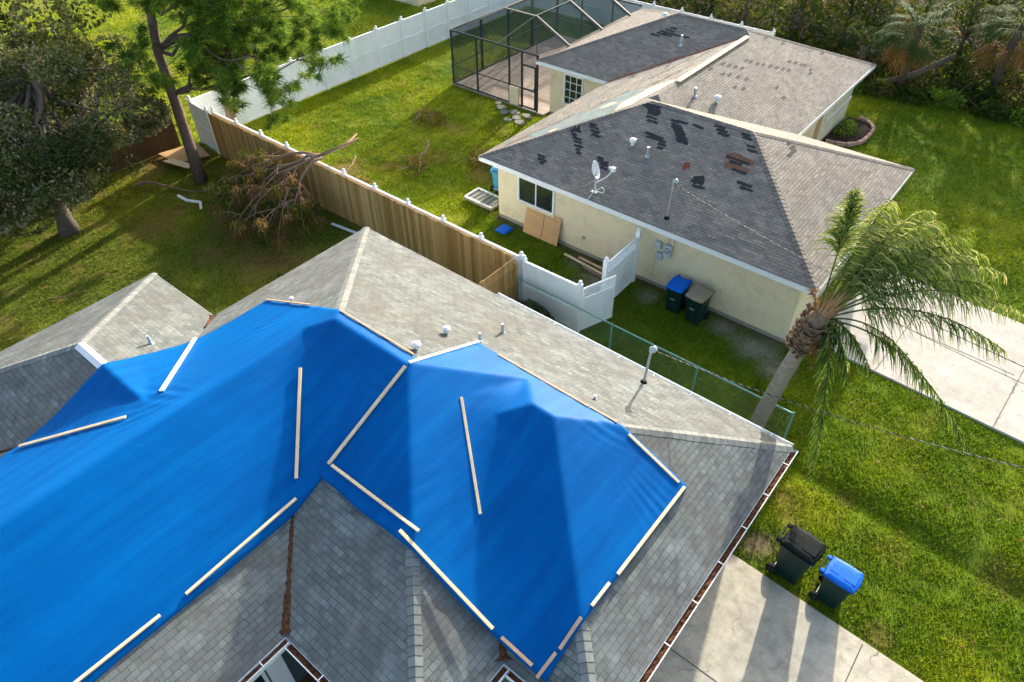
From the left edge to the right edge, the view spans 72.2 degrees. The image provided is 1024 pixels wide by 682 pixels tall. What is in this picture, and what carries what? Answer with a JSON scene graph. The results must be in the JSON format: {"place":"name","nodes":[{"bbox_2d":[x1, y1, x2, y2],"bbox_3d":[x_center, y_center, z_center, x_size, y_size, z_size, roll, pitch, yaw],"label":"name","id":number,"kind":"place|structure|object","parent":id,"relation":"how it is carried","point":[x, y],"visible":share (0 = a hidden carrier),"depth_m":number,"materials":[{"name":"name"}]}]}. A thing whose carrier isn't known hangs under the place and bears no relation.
{"place":"outdoors","nodes":[
{"label":"outdoors","id":0,"kind":"place"},
{"bbox_2d":[0,0,1023,681],"bbox_3d":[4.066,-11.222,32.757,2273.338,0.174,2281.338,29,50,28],"label":"lawn","id":1,"kind":"structure","parent":0,"point":[750,346],"depth_m":22.97,"materials":[{"name":"plant"}]},
{"bbox_2d":[0,0,118,124],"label":"oak tree","id":2,"kind":"object","parent":1,"relation":"on","point":[64,22],"visible":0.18,"depth_m":27.63,"materials":[{"name":"green plant"}]},
{"bbox_2d":[0,29,172,237],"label":"oak tree","id":3,"kind":"object","parent":1,"relation":"on","point":[45,136],"visible":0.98,"depth_m":22.32,"materials":[{"name":"green plant"}]},
{"bbox_2d":[1,104,180,214],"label":"wooden fence","id":4,"kind":"object","parent":1,"relation":"on","point":[152,145],"visible":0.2,"depth_m":28.53,"materials":[{"name":"wood"}]},
{"bbox_2d":[158,143,209,161],"bbox_3d":[-13.472,-7.641,28.822,1.659,0.040,1.430,-27,49,-25],"label":"plywood sheet","id":5,"kind":"object","parent":1,"relation":"on","point":[179,153],"visible":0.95,"depth_m":28.85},
{"bbox_2d":[163,158,189,168],"bbox_3d":[-13.346,-7.142,28.216,1.508,0.030,0.367,18,46,19],"label":"plywood sheet","id":6,"kind":"object","parent":5,"relation":"on","point":[177,162],"visible":0.76,"depth_m":28.23,"materials":[{"name":"brown wood"}]},
{"bbox_2d":[177,194,201,209],"bbox_3d":[-11.920,-5.229,26.150,1.175,0.312,0.329,20,47,21],"label":"bent downspout","id":7,"kind":"object","parent":1,"relation":"on","point":[190,200],"visible":1,"depth_m":26.18,"materials":[{"name":"white paint"}]},
{"bbox_2d":[187,97,219,153],"bbox_3d":[-12.638,-8.852,28.832,1.504,2.030,0.150,33,52,31],"label":"vinyl fence","id":8,"kind":"object","parent":1,"relation":"on","point":[203,125],"visible":0.97,"depth_m":28.82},
{"bbox_2d":[208,40,237,120],"bbox_3d":[-11.916,-12.162,26.792,4.930,9.869,5.051,29,50,28],"label":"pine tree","id":9,"kind":"object","parent":1,"relation":"on","point":[232,117],"visible":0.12,"depth_m":29.21,"materials":[{"name":"green plant"}]},
{"bbox_2d":[86,0,366,184],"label":"pine tree","id":10,"kind":"object","parent":1,"relation":"on","point":[229,27],"visible":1,"depth_m":23.56,"materials":[{"name":"green plant"}]},
{"bbox_2d":[203,133,358,249],"bbox_3d":[-8.178,-5.760,25.246,5.223,2.249,5.890,29,50,28],"label":"fallen limb","id":11,"kind":"object","parent":1,"relation":"on","point":[274,192],"visible":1,"depth_m":24.45,"materials":[{"name":"brown wood"}]},
{"bbox_2d":[299,673,316,681],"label":"mulch bed","id":12,"kind":"object","parent":1,"relation":"on","point":[307,677],"depth_m":13.54,"materials":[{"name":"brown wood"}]},
{"bbox_2d":[331,222,355,233],"bbox_3d":[-5.783,-3.921,24.790,1.563,0.070,0.090,23,48,23],"label":"downspout pipe","id":13,"kind":"object","parent":1,"relation":"on","point":[343,228],"visible":0.56,"depth_m":24.85,"materials":[{"name":"white paint"}]},
{"bbox_2d":[186,0,527,141],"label":"vinyl fence","id":14,"kind":"object","parent":1,"relation":"on","point":[375,48],"visible":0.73,"depth_m":35.12,"materials":[{"name":"plastic"}]},
{"bbox_2d":[207,113,509,284],"bbox_3d":[-5.968,-5.118,24.849,15.590,1.850,0.149,28,50,28],"label":"wooden fence","id":15,"kind":"object","parent":1,"relation":"on","point":[472,259],"visible":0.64,"depth_m":23.87,"materials":[{"name":"brown wood"}]},
{"bbox_2d":[347,173,372,184],"bbox_3d":[-6.027,-6.068,26.994,1.919,0.438,1.303,29,50,28],"label":"leaf debris pile","id":16,"kind":"object","parent":1,"relation":"on","point":[367,179],"visible":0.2,"depth_m":27.21,"materials":[{"name":"brown plant"}]},
{"bbox_2d":[210,107,523,303],"bbox_3d":[-5.805,-5.200,24.818,15.840,2.010,0.140,29,50,28],"label":"vinyl fence","id":17,"kind":"object","parent":1,"relation":"on","point":[407,202],"visible":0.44,"depth_m":23.28,"materials":[{"name":"plastic"}]},
{"bbox_2d":[0,227,797,681],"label":"tarped house","id":18,"kind":"structure","parent":1,"relation":"on","point":[326,583],"depth_m":12.75,"materials":[{"name":"grey"}]},
{"bbox_2d":[0,300,416,681],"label":"blue tarp","id":19,"kind":"object","parent":18,"relation":"on","point":[146,510],"visible":1,"depth_m":12.54,"materials":[{"name":"plastic"}]},
{"bbox_2d":[18,415,125,447],"bbox_3d":[-8.519,1.754,13.586,2.329,0.740,0.066,-2,43,-2],"label":"wooden batten","id":20,"kind":"object","parent":19,"relation":"on","point":[72,431],"visible":1,"depth_m":13.57,"materials":[{"name":"brown wood"}]},
{"bbox_2d":[74,614,160,681],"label":"wooden batten","id":21,"kind":"object","parent":19,"relation":"on","point":[116,649],"visible":1,"depth_m":10.81,"materials":[{"name":"brown wood"}]},
{"bbox_2d":[159,337,196,391],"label":"wooden batten","id":22,"kind":"object","parent":19,"relation":"on","point":[176,367],"visible":1,"depth_m":14.86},
{"bbox_2d":[185,498,296,594],"bbox_3d":[-4.612,3.487,12.075,0.057,0.162,2.271,29,50,28],"label":"wooden batten","id":23,"kind":"object","parent":19,"relation":"on","point":[236,550],"visible":1,"depth_m":12.02,"materials":[{"name":"brown wood"}]},
{"bbox_2d":[265,299,310,305],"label":"wooden batten","id":24,"kind":"object","parent":19,"relation":"on","point":[288,302],"visible":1,"depth_m":16.37,"materials":[{"name":"brown wood"}]},
{"bbox_2d":[294,367,301,478],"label":"wooden batten","id":25,"kind":"object","parent":19,"relation":"on","point":[298,423],"visible":1,"depth_m":13.38,"materials":[{"name":"brown wood"}]},
{"bbox_2d":[340,310,413,354],"bbox_3d":[-2.784,-0.191,14.352,2.160,0.045,0.041,28,50,27],"label":"wooden batten","id":26,"kind":"object","parent":19,"relation":"on","point":[378,333],"visible":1,"depth_m":14.31,"materials":[{"name":"brown wood"}]},
{"bbox_2d":[253,671,269,681],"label":"window","id":27,"kind":"structure","parent":18,"relation":"in","point":[262,677],"depth_m":12.43,"materials":[{"name":"white paint"}]},
{"bbox_2d":[281,650,307,681],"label":"front door","id":28,"kind":"structure","parent":18,"relation":"in","point":[297,671],"depth_m":13.15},
{"bbox_2d":[319,343,686,681],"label":"blue tarp","id":29,"kind":"object","parent":18,"relation":"on","point":[576,498],"visible":1,"depth_m":12.54,"materials":[{"name":"plastic"}]},
{"bbox_2d":[327,365,406,464],"bbox_3d":[-2.706,1.368,13.166,0.070,0.925,2.110,29,50,28],"label":"wooden batten","id":30,"kind":"object","parent":29,"relation":"on","point":[364,417],"visible":1,"depth_m":13.14,"materials":[{"name":"brown wood"}]},
{"bbox_2d":[331,464,419,531],"bbox_3d":[-2.433,2.738,12.346,2.181,0.090,0.057,28,50,27],"label":"wooden batten","id":31,"kind":"object","parent":29,"relation":"on","point":[381,502],"visible":1,"depth_m":12.30,"materials":[{"name":"brown wood"}]},
{"bbox_2d":[408,340,480,363],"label":"wooden batten","id":32,"kind":"object","parent":29,"relation":"on","point":[444,351],"visible":1,"depth_m":14.29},
{"bbox_2d":[398,529,493,629],"bbox_3d":[-1.105,3.919,11.601,2.109,0.746,0.062,30,51,29],"label":"wooden batten","id":33,"kind":"object","parent":29,"relation":"on","point":[449,582],"visible":1,"depth_m":11.57,"materials":[{"name":"brown wood"}]},
{"bbox_2d":[460,397,481,514],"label":"wooden batten","id":34,"kind":"object","parent":29,"relation":"on","point":[471,459],"visible":1,"depth_m":12.86,"materials":[{"name":"brown wood"}]},
{"bbox_2d":[500,636,532,666],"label":"wooden batten","id":35,"kind":"object","parent":29,"relation":"on","point":[516,651],"visible":1,"depth_m":11.21,"materials":[{"name":"brown wood"}]},
{"bbox_2d":[498,354,588,406],"bbox_3d":[0.602,0.783,14.256,2.320,0.041,0.045,29,50,28],"label":"wooden batten","id":36,"kind":"object","parent":29,"relation":"on","point":[547,382],"visible":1,"depth_m":14.20,"materials":[{"name":"brown wood"}]},
{"bbox_2d":[535,651,556,678],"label":"wooden batten","id":37,"kind":"object","parent":29,"relation":"on","point":[546,665],"visible":1,"depth_m":11.05,"materials":[{"name":"brown wood"}]},
{"bbox_2d":[558,616,582,649],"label":"wooden batten","id":38,"kind":"object","parent":29,"relation":"on","point":[570,633],"visible":1,"depth_m":11.18,"materials":[{"name":"brown wood"}]},
{"bbox_2d":[590,582,610,606],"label":"wooden batten","id":39,"kind":"object","parent":29,"relation":"on","point":[600,594],"visible":1,"depth_m":11.54,"materials":[{"name":"brown wood"}]},
{"bbox_2d":[590,406,617,422],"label":"wooden batten","id":40,"kind":"object","parent":29,"relation":"on","point":[603,414],"visible":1,"depth_m":13.54,"materials":[{"name":"brown wood"}]},
{"bbox_2d":[616,486,685,574],"bbox_3d":[2.502,3.324,12.469,0.062,0.032,2.280,29,50,28],"label":"wooden batten","id":41,"kind":"object","parent":29,"relation":"on","point":[648,533],"visible":1,"depth_m":12.40,"materials":[{"name":"brown wood"}]},
{"bbox_2d":[628,433,679,482],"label":"wooden batten","id":42,"kind":"object","parent":29,"relation":"on","point":[659,463],"visible":1,"depth_m":13.21,"materials":[{"name":"brown wood"}]},
{"bbox_2d":[657,351,1023,467],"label":"service cable","id":43,"kind":"object","parent":18,"relation":"attached to","point":[843,418],"visible":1,"depth_m":12.73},
{"bbox_2d":[384,155,430,176],"bbox_3d":[-4.153,-7.075,28.117,1.767,0.336,1.633,29,50,28],"label":"leaf debris pile","id":44,"kind":"object","parent":1,"relation":"on","point":[425,162],"visible":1,"depth_m":28.17,"materials":[{"name":"brown plant"}]},
{"bbox_2d":[389,140,428,172],"bbox_3d":[-3.828,-7.609,28.555,2.009,0.352,1.846,29,50,28],"label":"fallen branch","id":45,"kind":"object","parent":1,"relation":"on","point":[427,141],"visible":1,"depth_m":28.67,"materials":[{"name":"brown wood"}]},
{"bbox_2d":[396,0,435,6],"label":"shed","id":46,"kind":"structure","parent":1,"relation":"on","point":[416,2],"depth_m":42.80,"materials":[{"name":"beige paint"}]},
{"bbox_2d":[411,109,449,126],"bbox_3d":[-3.619,-9.984,31.195,2.061,0.418,1.396,29,50,28],"label":"leaf debris pile","id":47,"kind":"object","parent":1,"relation":"on","point":[428,113],"visible":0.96,"depth_m":31.13,"materials":[{"name":"brown plant"}]},
{"bbox_2d":[465,148,491,173],"bbox_3d":[-0.748,-7.346,28.317,2.564,0.433,1.858,29,50,28],"label":"leaf debris pile","id":48,"kind":"object","parent":1,"relation":"on","point":[470,157],"visible":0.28,"depth_m":28.42,"materials":[{"name":"brown plant"}]},
{"bbox_2d":[464,187,498,210],"bbox_3d":[-1.024,-5.304,26.214,1.350,0.145,0.800,29,50,28],"label":"crate frame","id":49,"kind":"object","parent":1,"relation":"on","point":[483,198],"visible":0.91,"depth_m":26.17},
{"bbox_2d":[490,166,498,190],"bbox_3d":[-0.435,-6.127,26.433,0.570,0.986,0.753,21,47,21],"label":"wheelie bin","id":50,"kind":"object","parent":1,"relation":"on","point":[494,172],"visible":0.34,"depth_m":26.27,"materials":[{"name":"blue plastic"}]},
{"bbox_2d":[479,258,517,300],"bbox_3d":[-0.517,-1.206,20.557,0.148,1.849,2.020,29,50,28],"label":"wooden fence","id":51,"kind":"object","parent":1,"relation":"on","point":[502,280],"visible":0.39,"depth_m":20.57,"materials":[{"name":"brown wood"}]},
{"bbox_2d":[495,224,513,234],"bbox_3d":[-0.273,-3.954,24.776,0.460,0.055,0.500,29,50,28],"label":"plastic tray","id":52,"kind":"object","parent":1,"relation":"on","point":[504,229],"visible":1,"depth_m":24.74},
{"bbox_2d":[523,207,544,238],"bbox_3d":[0.759,-4.145,24.323,0.780,1.024,0.262,29,50,28],"label":"plywood sheet","id":53,"kind":"object","parent":1,"relation":"on","point":[533,222],"visible":1,"depth_m":24.34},
{"bbox_2d":[516,298,554,320],"bbox_3d":[0.799,-0.656,20.549,2.106,1.079,0.685,29,50,28],"label":"shrub","id":54,"kind":"object","parent":1,"relation":"on","point":[534,307],"visible":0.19,"depth_m":20.39,"materials":[{"name":"green plant"}]},
{"bbox_2d":[449,0,642,115],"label":"screen enclosure","id":55,"kind":"object","parent":1,"relation":"on","point":[520,78],"visible":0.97,"depth_m":33.78,"materials":[{"name":"brown metal"}]},
{"bbox_2d":[521,63,535,110],"bbox_3d":[0.727,-11.260,31.202,0.810,1.950,0.115,29,50,28],"label":"screen door","id":56,"kind":"structure","parent":55,"relation":"in","point":[534,89],"depth_m":31.20,"materials":[{"name":"brown metal"}]},
{"bbox_2d":[541,215,561,246],"bbox_3d":[1.339,-3.811,23.985,0.680,0.984,0.262,29,50,28],"label":"plywood sheet","id":57,"kind":"object","parent":1,"relation":"on","point":[551,230],"visible":1,"depth_m":23.99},
{"bbox_2d":[521,255,583,332],"bbox_3d":[1.138,-1.388,20.673,2.123,1.930,0.143,28,50,27],"label":"vinyl fence","id":58,"kind":"object","parent":1,"relation":"on","point":[569,291],"visible":0.77,"depth_m":20.57,"materials":[{"name":"plastic"}]},
{"bbox_2d":[580,275,616,329],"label":"vinyl gate","id":59,"kind":"structure","parent":58,"relation":"attached to","point":[599,303],"depth_m":20.51,"materials":[{"name":"plastic"}]},
{"bbox_2d":[564,253,601,274],"bbox_3d":[2.382,-2.543,23.253,1.707,0.030,0.090,33,53,31],"label":"loose board","id":60,"kind":"object","parent":1,"relation":"on","point":[582,263],"visible":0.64,"depth_m":23.25,"materials":[{"name":"brown wood"}]},
{"bbox_2d":[578,256,602,269],"bbox_3d":[2.770,-2.492,23.193,1.402,0.030,0.090,32,52,30],"label":"loose board","id":61,"kind":"object","parent":1,"relation":"on","point":[590,262],"visible":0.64,"depth_m":23.29,"materials":[{"name":"brown wood"}]},
{"bbox_2d":[582,266,601,278],"bbox_3d":[2.706,-2.201,22.872,0.090,0.040,1.058,-33,52,-30],"label":"loose board","id":62,"kind":"object","parent":1,"relation":"on","point":[592,271],"visible":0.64,"depth_m":22.93,"materials":[{"name":"brown wood"}]},
{"bbox_2d":[600,226,641,297],"bbox_3d":[3.310,-2.213,21.443,0.170,2.060,1.976,28,50,28],"label":"lattice fence","id":63,"kind":"object","parent":1,"relation":"on","point":[623,269],"visible":0.9,"depth_m":21.47,"materials":[{"name":"white plastic"}]},
{"bbox_2d":[528,0,775,35],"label":"vinyl fence","id":64,"kind":"object","parent":1,"relation":"on","point":[598,11],"visible":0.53,"depth_m":39.41,"materials":[{"name":"plastic"}]},
{"bbox_2d":[517,276,794,438],"bbox_3d":[3.463,0.391,19.290,8.588,1.360,0.060,29,50,28],"label":"chain link fence","id":65,"kind":"object","parent":1,"relation":"on","point":[695,376],"visible":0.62,"depth_m":18.86,"materials":[{"name":"grey metal"}]},
{"bbox_2d":[666,274,691,313],"bbox_3d":[5.008,-1.386,21.324,0.589,1.019,0.777,27,49,27],"label":"wheelie bin","id":66,"kind":"object","parent":1,"relation":"on","point":[677,287],"visible":0.9,"depth_m":21.05,"materials":[{"name":"green plastic"}]},
{"bbox_2d":[479,8,914,342],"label":"beige house","id":67,"kind":"structure","parent":1,"relation":"on","point":[735,123],"depth_m":22.50,"materials":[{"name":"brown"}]},
{"bbox_2d":[516,176,554,217],"bbox_3d":[0.804,-4.908,23.770,1.670,1.045,0.110,29,50,28],"label":"window","id":68,"kind":"structure","parent":67,"relation":"in","point":[539,198],"depth_m":23.80,"materials":[{"name":"white paint"}]},
{"bbox_2d":[561,73,583,105],"bbox_3d":[2.627,-10.712,30.207,1.100,1.415,0.110,29,50,28],"label":"window","id":69,"kind":"structure","parent":67,"relation":"in","point":[573,85],"depth_m":30.12,"materials":[{"name":"white paint"}]},
{"bbox_2d":[583,160,615,199],"bbox_3d":[2.687,-5.000,21.590,0.826,1.157,0.702,-8,43,-8],"label":"satellite dish","id":70,"kind":"object","parent":67,"relation":"attached to","point":[595,170],"visible":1,"depth_m":21.49,"materials":[{"name":"metal"}]},
{"bbox_2d":[812,115,823,139],"bbox_3d":[12.267,-8.678,28.065,0.030,1.700,0.550,29,50,28],"label":"boarded window","id":71,"kind":"structure","parent":67,"relation":"in","point":[819,121],"depth_m":28.15,"materials":[{"name":"brown wood"}]},
{"bbox_2d":[675,184,1023,366],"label":"service cable","id":72,"kind":"object","parent":67,"relation":"attached to","point":[849,282],"visible":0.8,"depth_m":15.76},
{"bbox_2d":[676,188,1023,383],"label":"service cable","id":73,"kind":"object","parent":67,"relation":"attached to","point":[854,300],"visible":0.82,"depth_m":16.15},
{"bbox_2d":[685,283,714,324],"bbox_3d":[5.529,-1.064,20.937,0.613,1.062,0.810,32,52,30],"label":"wheelie bin","id":74,"kind":"object","parent":1,"relation":"on","point":[698,296],"visible":1,"depth_m":20.67,"materials":[{"name":"green plastic"}]},
{"bbox_2d":[714,0,784,24],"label":"woodland tree","id":75,"kind":"object","parent":1,"relation":"on","point":[743,18],"visible":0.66,"depth_m":38.11,"materials":[{"name":"green plant"}]},
{"bbox_2d":[765,523,826,583],"bbox_3d":[5.968,4.540,14.792,0.669,1.160,0.884,-34,52,-31],"label":"wheelie bin","id":76,"kind":"object","parent":1,"relation":"on","point":[801,551],"visible":1,"depth_m":14.47,"materials":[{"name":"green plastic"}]},
{"bbox_2d":[790,1,806,38],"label":"bare trunk tree","id":77,"kind":"object","parent":1,"relation":"on","point":[797,18],"visible":0.24,"depth_m":37.60,"materials":[{"name":"brown plant"}]},
{"bbox_2d":[748,0,859,50],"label":"woodland tree","id":78,"kind":"object","parent":1,"relation":"on","point":[816,26],"visible":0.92,"depth_m":35.03,"materials":[{"name":"green plant"}]},
{"bbox_2d":[778,0,837,38],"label":"woodland tree","id":79,"kind":"object","parent":1,"relation":"on","point":[805,9],"visible":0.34,"depth_m":37.17,"materials":[{"name":"green plant"}]},
{"bbox_2d":[793,34,829,51],"bbox_3d":[15.237,-15.081,35.952,2.549,1.134,1.854,29,50,28],"label":"shrub","id":80,"kind":"object","parent":1,"relation":"on","point":[804,40],"visible":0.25,"depth_m":35.85,"materials":[{"name":"green plant"}]},
{"bbox_2d":[636,0,1023,114],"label":"undergrowth","id":81,"kind":"object","parent":1,"relation":"on","point":[981,82],"visible":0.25,"depth_m":34.01,"materials":[{"name":"green plant"}]},
{"bbox_2d":[808,555,863,608],"bbox_3d":[6.634,4.998,14.401,0.769,1.008,0.582,31,51,29],"label":"wheelie bin","id":82,"kind":"object","parent":1,"relation":"on","point":[840,580],"visible":1,"depth_m":14.13,"materials":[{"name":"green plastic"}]},
{"bbox_2d":[815,10,867,53],"bbox_3d":[16.429,-15.254,35.386,2.689,2.346,2.034,16,45,17],"label":"bush","id":83,"kind":"object","parent":1,"relation":"on","point":[846,34],"visible":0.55,"depth_m":35.01,"materials":[{"name":"green plant"}]},
{"bbox_2d":[814,0,871,30],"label":"woodland tree","id":84,"kind":"object","parent":1,"relation":"on","point":[851,8],"visible":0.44,"depth_m":37.17,"materials":[{"name":"green plant"}]},
{"bbox_2d":[833,49,856,58],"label":"shrub","id":85,"kind":"object","parent":1,"relation":"on","point":[837,51],"visible":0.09,"depth_m":34.51,"materials":[{"name":"green plant"}]},
{"bbox_2d":[823,116,875,146],"bbox_3d":[14.537,-8.876,29.966,1.420,0.270,3.167,29,50,28],"label":"planting bed","id":86,"kind":"object","parent":1,"relation":"on","point":[866,129],"visible":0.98,"depth_m":29.72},
{"bbox_2d":[831,119,858,137],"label":"shrub","id":87,"kind":"object","parent":86,"relation":"on","point":[846,122],"visible":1,"depth_m":29.90,"materials":[{"name":"green plant"}]},
{"bbox_2d":[852,77,867,94],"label":"shrub","id":88,"kind":"object","parent":1,"relation":"on","point":[856,88],"visible":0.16,"depth_m":32.82,"materials":[{"name":"green plant"}]},
{"bbox_2d":[839,26,888,79],"bbox_3d":[16.812,-13.637,33.584,3.012,2.715,2.938,29,50,28],"label":"fan palm","id":89,"kind":"object","parent":1,"relation":"on","point":[864,51],"visible":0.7,"depth_m":33.30,"materials":[{"name":"green plant"}]},
{"bbox_2d":[861,77,897,99],"bbox_3d":[17.143,-11.884,32.718,1.957,0.813,1.307,29,50,28],"label":"shrub","id":90,"kind":"object","parent":1,"relation":"on","point":[870,87],"visible":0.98,"depth_m":32.59,"materials":[{"name":"green plant"}]},
{"bbox_2d":[750,185,1023,486],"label":"palm tree","id":91,"kind":"object","parent":1,"relation":"on","point":[814,327],"visible":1,"depth_m":13.90,"materials":[{"name":"green plant"}]},
{"bbox_2d":[838,0,939,48],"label":"woodland tree","id":92,"kind":"object","parent":1,"relation":"on","point":[886,6],"visible":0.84,"depth_m":34.68,"materials":[{"name":"green plant"}]},
{"bbox_2d":[892,83,932,106],"bbox_3d":[18.383,-11.384,32.171,1.781,0.800,1.391,29,50,28],"label":"shrub","id":93,"kind":"object","parent":1,"relation":"on","point":[916,92],"visible":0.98,"depth_m":32.07,"materials":[{"name":"green plant"}]},
{"bbox_2d":[869,0,962,92],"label":"fan palm","id":94,"kind":"object","parent":1,"relation":"on","point":[914,50],"visible":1,"depth_m":29.73,"materials":[{"name":"green plant"}]},
{"bbox_2d":[876,53,956,86],"bbox_3d":[18.617,-12.439,32.401,3.142,1.686,0.482,4,43,4],"label":"leaning palm log","id":95,"kind":"object","parent":1,"relation":"on","point":[942,61],"visible":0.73,"depth_m":32.16,"materials":[{"name":"brown plant"}]},
{"bbox_2d":[883,0,987,36],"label":"woodland tree","id":96,"kind":"object","parent":1,"relation":"on","point":[916,2],"visible":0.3,"depth_m":36.62,"materials":[{"name":"green plant"}]},
{"bbox_2d":[920,86,966,110],"bbox_3d":[19.553,-11.191,31.683,2.085,1.174,1.432,29,50,28],"label":"shrub","id":97,"kind":"object","parent":1,"relation":"on","point":[951,96],"visible":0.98,"depth_m":31.57,"materials":[{"name":"green plant"}]},
{"bbox_2d":[921,0,1023,74],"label":"woodland tree","id":98,"kind":"object","parent":1,"relation":"on","point":[966,33],"visible":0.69,"depth_m":32.91,"materials":[{"name":"green plant"}]},
{"bbox_2d":[968,98,1015,123],"bbox_3d":[21.053,-10.257,30.917,2.189,0.808,1.301,29,50,28],"label":"shrub","id":99,"kind":"object","parent":1,"relation":"on","point":[997,111],"visible":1,"depth_m":30.73,"materials":[{"name":"green plant"}]},
{"bbox_2d":[963,0,1023,53],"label":"woodland tree","id":100,"kind":"object","parent":1,"relation":"on","point":[1020,10],"visible":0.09,"depth_m":35.15,"materials":[{"name":"grey plant"}]},
{"bbox_2d":[967,0,1023,96],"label":"fan palm","id":101,"kind":"object","parent":1,"relation":"on","point":[1012,42],"visible":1,"depth_m":29.73,"materials":[{"name":"green plant"}]},
{"bbox_2d":[1002,0,1023,48],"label":"woodland tree","id":102,"kind":"object","parent":1,"relation":"on","point":[1011,28],"visible":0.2,"depth_m":33.72,"materials":[{"name":"grey plant"}]},
{"bbox_2d":[1009,106,1023,129],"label":"shrub","id":103,"kind":"object","parent":1,"relation":"on","point":[1021,116],"visible":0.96,"depth_m":30.40,"materials":[{"name":"green plant"}]},
{"bbox_2d":[0,81,1023,678],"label":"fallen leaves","id":104,"kind":"object","parent":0,"point":[308,253],"depth_m":24.29,"materials":[{"name":"plant"}]},
{"bbox_2d":[648,554,922,681],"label":"driveway","id":105,"kind":"structure","parent":0,"point":[746,622],"depth_m":13.98,"materials":[{"name":"concrete"}]},
{"bbox_2d":[670,644,862,681],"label":"driveway joint","id":106,"kind":"object","parent":105,"relation":"on","point":[716,681],"visible":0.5,"depth_m":13.69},
{"bbox_2d":[827,270,1023,443],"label":"neighbour driveway","id":107,"kind":"structure","parent":0,"point":[972,390],"depth_m":19.79,"materials":[{"name":"concrete"}]},
{"bbox_2d":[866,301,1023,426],"bbox_3d":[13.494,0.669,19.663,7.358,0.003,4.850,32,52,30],"label":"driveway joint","id":108,"kind":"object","parent":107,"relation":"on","point":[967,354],"visible":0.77,"depth_m":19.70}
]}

